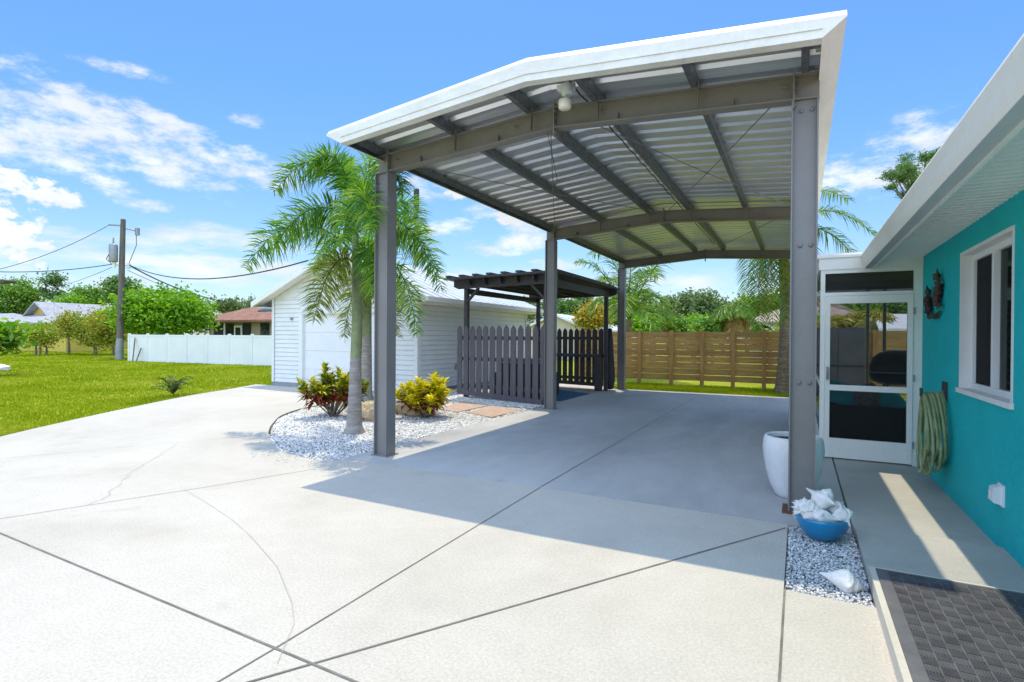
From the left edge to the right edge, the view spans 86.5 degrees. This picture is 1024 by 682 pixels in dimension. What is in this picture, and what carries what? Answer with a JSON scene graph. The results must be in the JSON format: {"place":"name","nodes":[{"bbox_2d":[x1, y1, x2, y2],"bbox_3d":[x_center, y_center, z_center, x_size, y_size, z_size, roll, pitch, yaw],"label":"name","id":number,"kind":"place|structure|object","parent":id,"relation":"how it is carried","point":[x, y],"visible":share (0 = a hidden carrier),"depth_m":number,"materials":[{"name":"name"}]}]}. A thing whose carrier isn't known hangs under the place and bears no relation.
{"place":"outdoors","nodes":[
{"label":"outdoors","id":0,"kind":"place"},
{"bbox_2d":[0,313,21,319],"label":"house","id":1,"kind":"structure","parent":0,"point":[10,315],"depth_m":75.64,"materials":[{"name":"beige paint"}]},
{"bbox_2d":[244,450,360,471],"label":"stray gravel","id":2,"kind":"structure","parent":0,"point":[307,460],"depth_m":6.53,"materials":[{"name":"white gravel"}]},
{"bbox_2d":[251,251,543,392],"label":"garage","id":3,"kind":"structure","parent":0,"point":[301,349],"depth_m":15.77,"materials":[{"name":"white wood"}]},
{"bbox_2d":[305,313,373,391],"bbox_3d":[-4.720,0.294,15.330,3.150,2.146,0.070,1,0,28],"label":"garage door","id":4,"kind":"structure","parent":3,"relation":"in","point":[323,343],"depth_m":15.64,"materials":[{"name":"white paint"}]},
{"bbox_2d":[269,384,602,460],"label":"bed ground","id":5,"kind":"structure","parent":0,"point":[571,385],"depth_m":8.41,"materials":[{"name":"grey gravel"}]},
{"bbox_2d":[268,404,323,433],"bbox_3d":[-4.087,1.401,10.047,0.422,0.032,3.548,0,0,-6],"label":"bed edging","id":6,"kind":"object","parent":5,"relation":"on","point":[273,423],"visible":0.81,"depth_m":10.13,"materials":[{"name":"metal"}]},
{"bbox_2d":[296,362,372,416],"bbox_3d":[-3.291,0.902,10.139,1.243,1.091,1.159,0,0,8],"label":"croton","id":7,"kind":"object","parent":5,"relation":"on","point":[329,388],"visible":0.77,"depth_m":9.99,"materials":[{"name":"green plant"}]},
{"bbox_2d":[240,137,444,435],"bbox_3d":[-2.394,-0.975,8.345,4.252,4.888,2.280,1,0,44],"label":"palm tree","id":8,"kind":"object","parent":5,"relation":"on","point":[354,210],"visible":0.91,"depth_m":8.16,"materials":[{"name":"green plant"}]},
{"bbox_2d":[362,401,373,421],"bbox_3d":[-2.519,1.295,9.887,0.797,0.464,0.618,0,0,5],"label":"rock","id":9,"kind":"object","parent":5,"relation":"on","point":[367,411],"visible":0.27,"depth_m":9.64,"materials":[{"name":"beige stone"}]},
{"bbox_2d":[306,189,449,400],"bbox_3d":[-3.346,-1.282,13.313,2.406,5.421,5.838,0,0,-33],"label":"palm tree","id":10,"kind":"object","parent":5,"relation":"on","point":[366,365],"visible":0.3,"depth_m":12.57,"materials":[{"name":"green plant"}]},
{"bbox_2d":[395,401,432,416],"bbox_3d":[-1.909,1.297,10.499,1.127,0.437,0.569,1,0,36],"label":"rock","id":11,"kind":"object","parent":5,"relation":"on","point":[405,409],"visible":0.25,"depth_m":10.25,"materials":[{"name":"beige stone"}]},
{"bbox_2d":[396,371,450,418],"bbox_3d":[-1.657,0.998,10.167,1.129,0.924,1.156,1,0,28],"label":"croton","id":12,"kind":"object","parent":5,"relation":"on","point":[432,394],"visible":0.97,"depth_m":9.93,"materials":[{"name":"yellow plant"}]},
{"bbox_2d":[438,401,488,412],"bbox_3d":[-1.116,1.427,11.713,0.920,0.052,1.570,1,0,28],"label":"paver","id":13,"kind":"object","parent":5,"relation":"on","point":[461,406],"visible":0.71,"depth_m":11.64,"materials":[{"name":"beige stone"}]},
{"bbox_2d":[467,406,521,417],"bbox_3d":[-0.380,1.436,10.974,0.830,0.052,1.450,1,0,28],"label":"paver","id":14,"kind":"object","parent":5,"relation":"on","point":[492,412],"visible":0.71,"depth_m":10.89,"materials":[{"name":"beige stone"}]},
{"bbox_2d":[0,384,896,681],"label":"driveway","id":15,"kind":"structure","parent":0,"point":[184,538],"depth_m":3.43,"materials":[{"name":"concrete"}]},
{"bbox_2d":[868,566,1023,681],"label":"doorstep","id":16,"kind":"object","parent":15,"relation":"on","point":[900,666],"visible":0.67,"depth_m":2.72,"materials":[{"name":"concrete"}]},
{"bbox_2d":[876,568,1023,681],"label":"doormat","id":17,"kind":"object","parent":16,"relation":"on","point":[950,631],"visible":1,"depth_m":2.64,"materials":[{"name":"rubber"}]},
{"bbox_2d":[0,343,905,436],"bbox_3d":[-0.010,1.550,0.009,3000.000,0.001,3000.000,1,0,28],"label":"ground","id":18,"kind":"structure","parent":0,"point":[738,384],"depth_m":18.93,"materials":[{"name":"green plant"}]},
{"bbox_2d":[0,279,17,284],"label":"street lamp","id":19,"kind":"object","parent":18,"relation":"on","point":[3,281],"visible":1,"depth_m":17.59,"materials":[{"name":"grey metal"}]},
{"bbox_2d":[0,317,37,355],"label":"leaning shrub","id":20,"kind":"object","parent":18,"relation":"on","point":[11,338],"visible":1,"depth_m":20.62,"materials":[{"name":"green plant"}]},
{"bbox_2d":[0,273,48,313],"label":"leafy tree","id":21,"kind":"object","parent":18,"relation":"on","point":[21,297],"visible":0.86,"depth_m":90.11,"materials":[{"name":"green plant"}]},
{"bbox_2d":[12,318,75,355],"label":"shrub","id":22,"kind":"object","parent":18,"relation":"on","point":[40,336],"visible":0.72,"depth_m":40.11,"materials":[{"name":"green plant"}]},
{"bbox_2d":[29,265,73,301],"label":"slender tree","id":23,"kind":"object","parent":18,"relation":"on","point":[50,278],"visible":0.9,"depth_m":89.41,"materials":[{"name":"green plant"}]},
{"bbox_2d":[44,305,81,353],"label":"tree","id":24,"kind":"object","parent":18,"relation":"on","point":[63,323],"visible":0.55,"depth_m":43.20,"materials":[{"name":"green plant"}]},
{"bbox_2d":[46,288,98,304],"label":"leafy tree","id":25,"kind":"object","parent":18,"relation":"on","point":[73,298],"visible":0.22,"depth_m":87.51,"materials":[{"name":"green plant"}]},
{"bbox_2d":[63,308,109,353],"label":"tree","id":26,"kind":"object","parent":18,"relation":"on","point":[77,332],"visible":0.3,"depth_m":42.18,"materials":[{"name":"green plant"}]},
{"bbox_2d":[67,282,111,304],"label":"leafy tree","id":27,"kind":"object","parent":18,"relation":"on","point":[94,292],"visible":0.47,"depth_m":90.89,"materials":[{"name":"green plant"}]},
{"bbox_2d":[0,301,181,351],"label":"house","id":28,"kind":"structure","parent":18,"relation":"on","point":[35,312],"depth_m":55.85,"materials":[{"name":"yellow paint"}]},
{"bbox_2d":[70,302,127,354],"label":"leafy tree","id":29,"kind":"object","parent":18,"relation":"on","point":[105,334],"visible":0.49,"depth_m":40.57,"materials":[{"name":"green plant"}]},
{"bbox_2d":[90,273,143,304],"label":"leafy tree","id":30,"kind":"object","parent":18,"relation":"on","point":[111,283],"visible":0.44,"depth_m":82.64,"materials":[{"name":"green plant"}]},
{"bbox_2d":[106,219,139,359],"bbox_3d":[-24.488,-3.213,34.246,1.730,8.816,0.744,0,0,-41],"label":"utility pole","id":31,"kind":"object","parent":18,"relation":"on","point":[113,259],"visible":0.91,"depth_m":34.03,"materials":[{"name":"grey wood"}]},
{"bbox_2d":[1,226,106,268],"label":"power line","id":32,"kind":"object","parent":31,"relation":"attached to","point":[56,250],"visible":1,"depth_m":32.14,"materials":[{"name":"black rubber"}]},
{"bbox_2d":[0,264,111,271],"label":"power line","id":33,"kind":"object","parent":31,"relation":"attached to","point":[62,270],"visible":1,"depth_m":34.11,"materials":[{"name":"black rubber"}]},
{"bbox_2d":[131,266,226,301],"bbox_3d":[-23.142,-3.913,38.283,0.075,1.801,8.086,0,0,14],"label":"power line","id":34,"kind":"object","parent":31,"relation":"attached to","point":[169,284],"visible":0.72,"depth_m":36.70,"materials":[{"name":"black rubber"}]},
{"bbox_2d":[130,260,308,278],"bbox_3d":[-15.521,-3.708,26.328,23.619,2.049,0.049,1,0,43],"label":"power line","id":35,"kind":"object","parent":31,"relation":"attached to","point":[229,276],"visible":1,"depth_m":22.62,"materials":[{"name":"black rubber"}]},
{"bbox_2d":[92,280,222,337],"bbox_3d":[-23.352,-1.359,36.887,7.692,5.333,7.474,0,0,-10],"label":"leafy tree","id":36,"kind":"object","parent":18,"relation":"on","point":[162,311],"visible":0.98,"depth_m":35.14,"materials":[{"name":"green plant"}]},
{"bbox_2d":[146,375,193,393],"bbox_3d":[-8.600,1.101,13.709,0.956,0.492,1.043,1,0,28],"label":"cycad","id":37,"kind":"object","parent":18,"relation":"on","point":[174,387],"visible":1,"depth_m":13.69,"materials":[{"name":"green plant"}]},
{"bbox_2d":[128,333,271,365],"bbox_3d":[-16.637,0.436,29.765,13.399,1.655,0.151,1,0,23],"label":"vinyl fence","id":38,"kind":"object","parent":18,"relation":"on","point":[251,349],"visible":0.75,"depth_m":29.85,"materials":[{"name":"white plastic"}]},
{"bbox_2d":[206,294,244,314],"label":"umbrella tree","id":39,"kind":"object","parent":18,"relation":"on","point":[222,308],"visible":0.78,"depth_m":67.48,"materials":[{"name":"green plant"}]},
{"bbox_2d":[204,307,271,334],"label":"house","id":40,"kind":"structure","parent":18,"relation":"on","point":[251,320],"depth_m":41.42,"materials":[{"name":"beige paint"}]},
{"bbox_2d":[260,323,269,334],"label":"window","id":41,"kind":"structure","parent":40,"relation":"in","point":[264,327],"depth_m":40.06,"materials":[{"name":"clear glass"}]},
{"bbox_2d":[233,293,255,308],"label":"umbrella tree","id":42,"kind":"object","parent":18,"relation":"on","point":[247,303],"visible":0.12,"depth_m":65.06,"materials":[{"name":"green plant"}]},
{"bbox_2d":[413,188,418,266],"bbox_3d":[-4.837,-3.171,27.419,0.220,8.950,0.220,1,0,28],"label":"utility pole","id":43,"kind":"object","parent":18,"relation":"on","point":[416,190],"visible":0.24,"depth_m":27.32,"materials":[{"name":"grey metal"}]},
{"bbox_2d":[524,295,542,324],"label":"pine tree","id":44,"kind":"object","parent":18,"relation":"on","point":[530,317],"visible":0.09,"depth_m":70.65,"materials":[{"name":"green plant"}]},
{"bbox_2d":[557,298,592,314],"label":"pine tree","id":45,"kind":"object","parent":18,"relation":"on","point":[567,307],"visible":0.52,"depth_m":61.10,"materials":[{"name":"green plant"}]},
{"bbox_2d":[572,297,594,305],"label":"pine tree","id":46,"kind":"object","parent":18,"relation":"on","point":[584,298],"visible":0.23,"depth_m":69.08,"materials":[{"name":"green plant"}]},
{"bbox_2d":[568,299,615,348],"bbox_3d":[5.268,-0.648,35.828,3.396,4.247,3.295,0,0,-44],"label":"bush","id":47,"kind":"object","parent":18,"relation":"on","point":[583,319],"visible":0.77,"depth_m":35.05,"materials":[{"name":"yellow plant"}]},
{"bbox_2d":[573,251,674,372],"bbox_3d":[4.483,-1.348,21.375,4.278,5.844,3.751,1,0,28],"label":"palm tree","id":48,"kind":"object","parent":18,"relation":"on","point":[632,305],"visible":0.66,"depth_m":20.99,"materials":[{"name":"green plant"}]},
{"bbox_2d":[632,289,665,343],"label":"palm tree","id":49,"kind":"object","parent":18,"relation":"on","point":[650,301],"visible":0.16,"depth_m":35.96,"materials":[{"name":"green plant"}]},
{"bbox_2d":[631,313,667,355],"bbox_3d":[7.260,-0.137,30.186,2.600,3.322,3.084,1,0,28],"label":"bush","id":50,"kind":"object","parent":18,"relation":"on","point":[636,327],"visible":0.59,"depth_m":29.46,"materials":[{"name":"green plant"}]},
{"bbox_2d":[639,303,680,355],"bbox_3d":[7.984,-0.326,30.972,3.376,3.691,3.195,0,0,-34],"label":"palm tree","id":51,"kind":"object","parent":18,"relation":"on","point":[659,306],"visible":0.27,"depth_m":30.29,"materials":[{"name":"green plant"}]},
{"bbox_2d":[656,291,683,349],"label":"pine tree","id":52,"kind":"object","parent":18,"relation":"on","point":[670,299],"visible":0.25,"depth_m":63.96,"materials":[{"name":"green plant"}]},
{"bbox_2d":[665,309,692,337],"bbox_3d":[9.720,-0.181,32.244,3.096,3.415,2.784,0,0,-45],"label":"bush","id":53,"kind":"object","parent":18,"relation":"on","point":[683,325],"visible":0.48,"depth_m":31.64,"materials":[{"name":"green plant"}]},
{"bbox_2d":[669,286,699,317],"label":"pine tree","id":54,"kind":"object","parent":18,"relation":"on","point":[684,305],"visible":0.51,"depth_m":59.38,"materials":[{"name":"green plant"}]},
{"bbox_2d":[681,309,709,331],"bbox_3d":[11.820,-0.245,34.372,3.144,3.545,3.173,1,0,28],"label":"bush","id":55,"kind":"object","parent":18,"relation":"on","point":[695,315],"visible":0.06,"depth_m":34.13,"materials":[{"name":"green plant"}]},
{"bbox_2d":[682,287,729,316],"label":"tree","id":56,"kind":"object","parent":18,"relation":"on","point":[707,302],"visible":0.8,"depth_m":56.41,"materials":[{"name":"green plant"}]},
{"bbox_2d":[685,309,730,362],"bbox_3d":[10.763,-0.085,29.359,2.783,3.273,2.690,1,0,28],"label":"bush","id":57,"kind":"object","parent":18,"relation":"on","point":[706,325],"visible":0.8,"depth_m":28.96,"materials":[{"name":"green plant"}]},
{"bbox_2d":[717,295,743,350],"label":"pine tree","id":58,"kind":"object","parent":18,"relation":"on","point":[725,301],"visible":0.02,"depth_m":59.28,"materials":[{"name":"green plant"}]},
{"bbox_2d":[709,300,763,363],"bbox_3d":[11.840,-0.304,28.921,3.123,3.765,2.875,0,0,-8],"label":"palm tree","id":59,"kind":"object","parent":18,"relation":"on","point":[733,313],"visible":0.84,"depth_m":28.31,"materials":[{"name":"green plant"}]},
{"bbox_2d":[579,330,906,389],"bbox_3d":[7.452,0.592,16.437,11.660,1.835,0.127,1,0,28],"label":"wood fence","id":60,"kind":"object","parent":18,"relation":"on","point":[683,350],"visible":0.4,"depth_m":17.12,"materials":[{"name":"brown wood"}]},
{"bbox_2d":[730,291,760,344],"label":"leafy tree","id":61,"kind":"object","parent":18,"relation":"on","point":[750,301],"visible":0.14,"depth_m":61.99,"materials":[{"name":"green plant"}]},
{"bbox_2d":[753,290,776,314],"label":"leafy tree","id":62,"kind":"object","parent":18,"relation":"on","point":[766,303],"visible":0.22,"depth_m":60.84,"materials":[{"name":"green plant"}]},
{"bbox_2d":[734,186,877,392],"bbox_3d":[7.994,-1.758,15.609,4.124,6.766,3.841,0,0,-8],"label":"palm tree","id":63,"kind":"object","parent":18,"relation":"on","point":[783,295],"visible":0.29,"depth_m":15.35,"materials":[{"name":"green plant"}]},
{"bbox_2d":[778,309,898,331],"bbox_3d":[10.475,0.313,17.540,3.837,2.602,3.525,0,0,-40],"label":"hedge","id":64,"kind":"object","parent":18,"relation":"on","point":[847,321],"visible":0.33,"depth_m":16.26,"materials":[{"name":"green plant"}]},
{"bbox_2d":[816,328,864,395],"bbox_3d":[8.670,0.559,14.513,1.200,1.820,0.640,1,0,28],"label":"storage cabinet","id":65,"kind":"object","parent":18,"relation":"on","point":[847,355],"visible":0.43,"depth_m":14.16,"materials":[{"name":"metal"}]},
{"bbox_2d":[831,457,854,537],"bbox_3d":[3.492,1.558,5.822,0.020,0.100,3.650,1,0,28],"label":"joint filler","id":66,"kind":"object","parent":18,"relation":"on","point":[842,495],"visible":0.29,"depth_m":5.44,"materials":[{"name":"black rubber"}]},
{"bbox_2d":[840,303,893,312],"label":"leafy tree","id":67,"kind":"object","parent":18,"relation":"on","point":[861,307],"visible":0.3,"depth_m":47.72,"materials":[{"name":"green plant"}]},
{"bbox_2d":[877,302,906,313],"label":"pine tree","id":68,"kind":"object","parent":18,"relation":"on","point":[898,308],"visible":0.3,"depth_m":48.05,"materials":[{"name":"green plant"}]},
{"bbox_2d":[875,146,940,200],"bbox_3d":[15.823,-2.992,21.039,2.974,9.245,3.046,1,0,28],"label":"pine tree","id":69,"kind":"object","parent":18,"relation":"on","point":[906,171],"visible":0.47,"depth_m":21.16,"materials":[{"name":"green plant"}]},
{"bbox_2d":[862,34,1023,567],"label":"house","id":70,"kind":"structure","parent":18,"relation":"on","point":[956,218],"depth_m":4.24,"materials":[{"name":"teal paint"}]},
{"bbox_2d":[916,381,947,474],"bbox_3d":[4.202,0.872,5.447,0.217,0.934,0.697,1,0,28],"label":"garden hose","id":71,"kind":"object","parent":70,"relation":"attached to","point":[932,425],"visible":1,"depth_m":5.29,"materials":[{"name":"rubber"}]},
{"bbox_2d":[923,268,943,318],"bbox_3d":[4.470,-0.486,5.784,0.094,0.522,0.783,1,0,28],"label":"wall sculpture","id":72,"kind":"object","parent":70,"relation":"attached to","point":[937,294],"depth_m":5.60,"materials":[{"name":"brown metal"}]},
{"bbox_2d":[971,237,1011,398],"bbox_3d":[3.870,-0.165,4.253,0.167,1.450,1.595,1,0,28],"label":"window frame","id":73,"kind":"structure","parent":70,"relation":"in","point":[991,267],"depth_m":4.49,"materials":[{"name":"white paint"}]},
{"bbox_2d":[988,482,1004,507],"bbox_3d":[3.465,1.098,3.901,0.073,0.153,0.120,1,0,28],"label":"outlet cover","id":74,"kind":"object","parent":70,"relation":"attached to","point":[996,493],"visible":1,"depth_m":3.86,"materials":[{"name":"white paint"}]},
{"bbox_2d":[0,0,1023,337],"label":"sky","id":75,"kind":"structure","parent":0,"point":[172,119],"materials":[{"name":"blue"}]},
{"bbox_2d":[469,386,602,402],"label":"patio","id":76,"kind":"structure","parent":0,"point":[585,390],"depth_m":15.70,"materials":[{"name":"grey concrete"}]},
{"bbox_2d":[443,269,619,396],"bbox_3d":[0.736,-0.085,14.548,3.197,3.005,5.060,1,0,28],"label":"pergola","id":77,"kind":"object","parent":76,"relation":"on","point":[531,284],"visible":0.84,"depth_m":13.51,"materials":[{"name":"black wood"}]},
{"bbox_2d":[457,325,544,404],"bbox_3d":[-0.296,0.512,12.732,2.619,1.770,0.092,1,0,37],"label":"picket fence","id":78,"kind":"object","parent":77,"relation":"attached to","point":[535,361],"visible":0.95,"depth_m":12.67,"materials":[{"name":"grey wood"}]},
{"bbox_2d":[557,328,603,386],"bbox_3d":[1.781,0.463,16.453,2.172,1.710,0.092,1,0,36],"label":"picket fence","id":79,"kind":"object","parent":77,"relation":"attached to","point":[582,338],"visible":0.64,"depth_m":16.27,"materials":[{"name":"black wood"}]},
{"bbox_2d":[495,390,589,400],"bbox_3d":[0.862,1.402,14.700,2.230,0.013,3.000,1,0,28],"label":"rug","id":80,"kind":"object","parent":76,"relation":"on","point":[561,395],"visible":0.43,"depth_m":14.04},
{"bbox_2d":[495,358,558,395],"bbox_3d":[0.395,0.902,14.266,1.400,0.930,1.000,1,0,28],"label":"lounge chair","id":81,"kind":"object","parent":80,"relation":"on","point":[557,387],"visible":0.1,"depth_m":13.85,"materials":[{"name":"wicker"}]},
{"bbox_2d":[539,353,603,390],"bbox_3d":[1.722,0.892,16.120,2.128,1.045,0.360,1,0,37],"label":"bar counter","id":82,"kind":"object","parent":76,"relation":"on","point":[598,365],"visible":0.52,"depth_m":15.46,"materials":[{"name":"black wood"}]},
{"bbox_2d":[530,314,616,359],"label":"house","id":83,"kind":"structure","parent":0,"point":[563,322],"depth_m":38.84,"materials":[{"name":"beige paint"}]},
{"bbox_2d":[343,389,851,536],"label":"carport slab","id":84,"kind":"structure","parent":0,"point":[702,452],"depth_m":7.20,"materials":[{"name":"concrete"}]},
{"bbox_2d":[326,10,846,514],"bbox_3d":[2.850,-0.621,10.319,5.172,4.156,11.735,1,0,28],"label":"carport","id":85,"kind":"object","parent":84,"relation":"on","point":[710,144],"visible":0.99,"depth_m":6.48,"materials":[{"name":"paint"}]},
{"bbox_2d":[557,81,575,110],"bbox_3d":[0.510,-2.417,5.377,0.183,0.294,0.202,1,0,28],"label":"floodlight","id":86,"kind":"object","parent":85,"relation":"attached to","point":[565,89],"visible":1,"depth_m":5.33,"materials":[{"name":"white paint"}]},
{"bbox_2d":[608,328,614,389],"bbox_3d":[2.818,0.514,15.723,0.320,1.780,0.320,1,0,28],"label":"covered umbrella","id":87,"kind":"object","parent":84,"relation":"on","point":[611,374],"visible":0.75,"depth_m":15.61,"materials":[{"name":"fabric"}]},
{"bbox_2d":[762,431,824,498],"bbox_3d":[2.688,1.193,5.212,0.534,0.580,0.526,1,0,28],"label":"planter","id":88,"kind":"object","parent":84,"relation":"on","point":[775,448],"visible":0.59,"depth_m":5.09,"materials":[{"name":"white ceramic"}]},
{"bbox_2d":[747,296,874,357],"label":"house","id":89,"kind":"structure","parent":0,"point":[838,309],"depth_m":39.54,"materials":[{"name":"beige paint"}]},
{"bbox_2d":[747,324,774,344],"bbox_3d":[18.335,-0.421,40.011,1.900,1.800,0.108,1,0,28],"label":"bush","id":90,"kind":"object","parent":89,"relation":"in","point":[767,325],"depth_m":39.96,"materials":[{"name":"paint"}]},
{"bbox_2d":[784,526,874,606],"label":"marble chips","id":91,"kind":"object","parent":0,"point":[822,558],"visible":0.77,"depth_m":3.65,"materials":[{"name":"white gravel"}]},
{"bbox_2d":[796,509,850,541],"bbox_3d":[2.340,1.402,4.106,0.368,0.177,0.368,1,0,28],"label":"bowl","id":92,"kind":"object","parent":91,"relation":"on","point":[825,531],"visible":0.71,"depth_m":3.98,"materials":[{"name":"blue ceramic"}]},
{"bbox_2d":[792,497,819,517],"bbox_3d":[2.249,1.281,4.158,0.235,0.201,0.198,1,0,28],"label":"coral","id":93,"kind":"object","parent":92,"relation":"in","point":[802,505],"visible":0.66,"depth_m":4.11},
{"bbox_2d":[802,511,813,519],"bbox_3d":[2.212,1.306,4.052,0.107,0.074,0.089,0,0,5],"label":"seashell","id":94,"kind":"object","parent":92,"relation":"in","point":[808,515],"visible":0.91,"depth_m":4.03,"materials":[{"name":"white"}]},
{"bbox_2d":[806,487,836,509],"bbox_3d":[2.353,1.226,4.092,0.194,0.214,0.221,0,0,2],"label":"seashell","id":95,"kind":"object","parent":92,"relation":"in","point":[823,499],"visible":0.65,"depth_m":4.09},
{"bbox_2d":[813,508,841,522],"bbox_3d":[2.308,1.304,4.018,0.170,0.127,0.144,0,0,-14],"label":"seashell","id":96,"kind":"object","parent":92,"relation":"in","point":[820,515],"visible":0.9,"depth_m":3.98,"materials":[{"name":"white"}]},
{"bbox_2d":[827,501,843,513],"bbox_3d":[2.436,1.278,4.112,0.164,0.130,0.148,0,0,12],"label":"seashell","id":97,"kind":"object","parent":92,"relation":"in","point":[832,509],"visible":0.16,"depth_m":4.09,"materials":[{"name":"white"}]},
{"bbox_2d":[832,501,853,528],"bbox_3d":[2.429,1.268,3.998,0.155,0.186,0.145,0,0,-23],"label":"seashell","id":98,"kind":"object","parent":92,"relation":"in","point":[843,513],"visible":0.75,"depth_m":3.97,"materials":[{"name":"white"}]},
{"bbox_2d":[819,566,862,593],"bbox_3d":[1.989,1.434,3.288,0.235,0.160,0.130,14,-33,21],"label":"seashell","id":99,"kind":"object","parent":91,"relation":"on","point":[846,581],"visible":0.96,"depth_m":3.25,"materials":[{"name":"white"}]},
{"bbox_2d":[870,314,906,331],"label":"shed","id":100,"kind":"structure","parent":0,"point":[900,325],"depth_m":33.48,"materials":[{"name":"beige paint"}]},
{"bbox_2d":[833,457,1023,606],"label":"walkway","id":101,"kind":"structure","parent":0,"point":[908,518],"depth_m":4.28,"materials":[{"name":"concrete"}]},
{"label":"porch floor","id":102,"kind":"structure","parent":0,"visible":0},
{"bbox_2d":[829,402,905,442],"bbox_3d":[5.411,1.155,7.448,1.960,0.570,0.780,1,0,28],"label":"sofa","id":103,"kind":"object","parent":102,"relation":"on","point":[875,423],"visible":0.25,"depth_m":7.33,"materials":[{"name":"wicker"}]},
{"bbox_2d":[829,380,854,404],"bbox_3d":[4.628,0.784,7.714,0.485,0.462,0.198,1,0,28],"label":"cushion","id":104,"kind":"object","parent":103,"relation":"on","point":[842,397],"visible":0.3,"depth_m":7.63,"materials":[{"name":"teal fabric"}]},
{"bbox_2d":[853,383,880,406],"bbox_3d":[4.902,0.806,7.591,0.457,0.449,0.195,1,0,28],"label":"cushion","id":105,"kind":"object","parent":103,"relation":"on","point":[866,398],"visible":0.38,"depth_m":7.51,"materials":[{"name":"grey fabric"}]},
{"bbox_2d":[880,392,905,407],"bbox_3d":[5.194,0.889,7.460,0.490,0.501,0.190,1,0,28],"label":"cushion","id":106,"kind":"object","parent":103,"relation":"on","point":[892,400],"visible":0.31,"depth_m":7.40,"materials":[{"name":"teal fabric"}]},
{"bbox_2d":[816,252,923,466],"bbox_3d":[6.928,0.201,7.365,5.015,2.600,3.747,1,0,28],"label":"screened porch","id":107,"kind":"object","parent":102,"relation":"on","point":[845,278],"visible":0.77,"depth_m":6.69,"materials":[{"name":"white metal"}]},
{"bbox_2d":[824,294,915,464],"bbox_3d":[4.363,0.453,6.667,0.928,2.030,0.117,1,0,28],"label":"screen door","id":108,"kind":"structure","parent":107,"relation":"in","point":[881,451],"depth_m":6.67,"materials":[{"name":"white metal"}]},
{"bbox_2d":[869,350,906,386],"bbox_3d":[6.280,0.820,8.648,1.050,1.341,0.645,1,0,28],"label":"grill","id":109,"kind":"object","parent":102,"relation":"on","point":[887,368],"visible":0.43,"depth_m":8.59,"materials":[{"name":"grey metal"}]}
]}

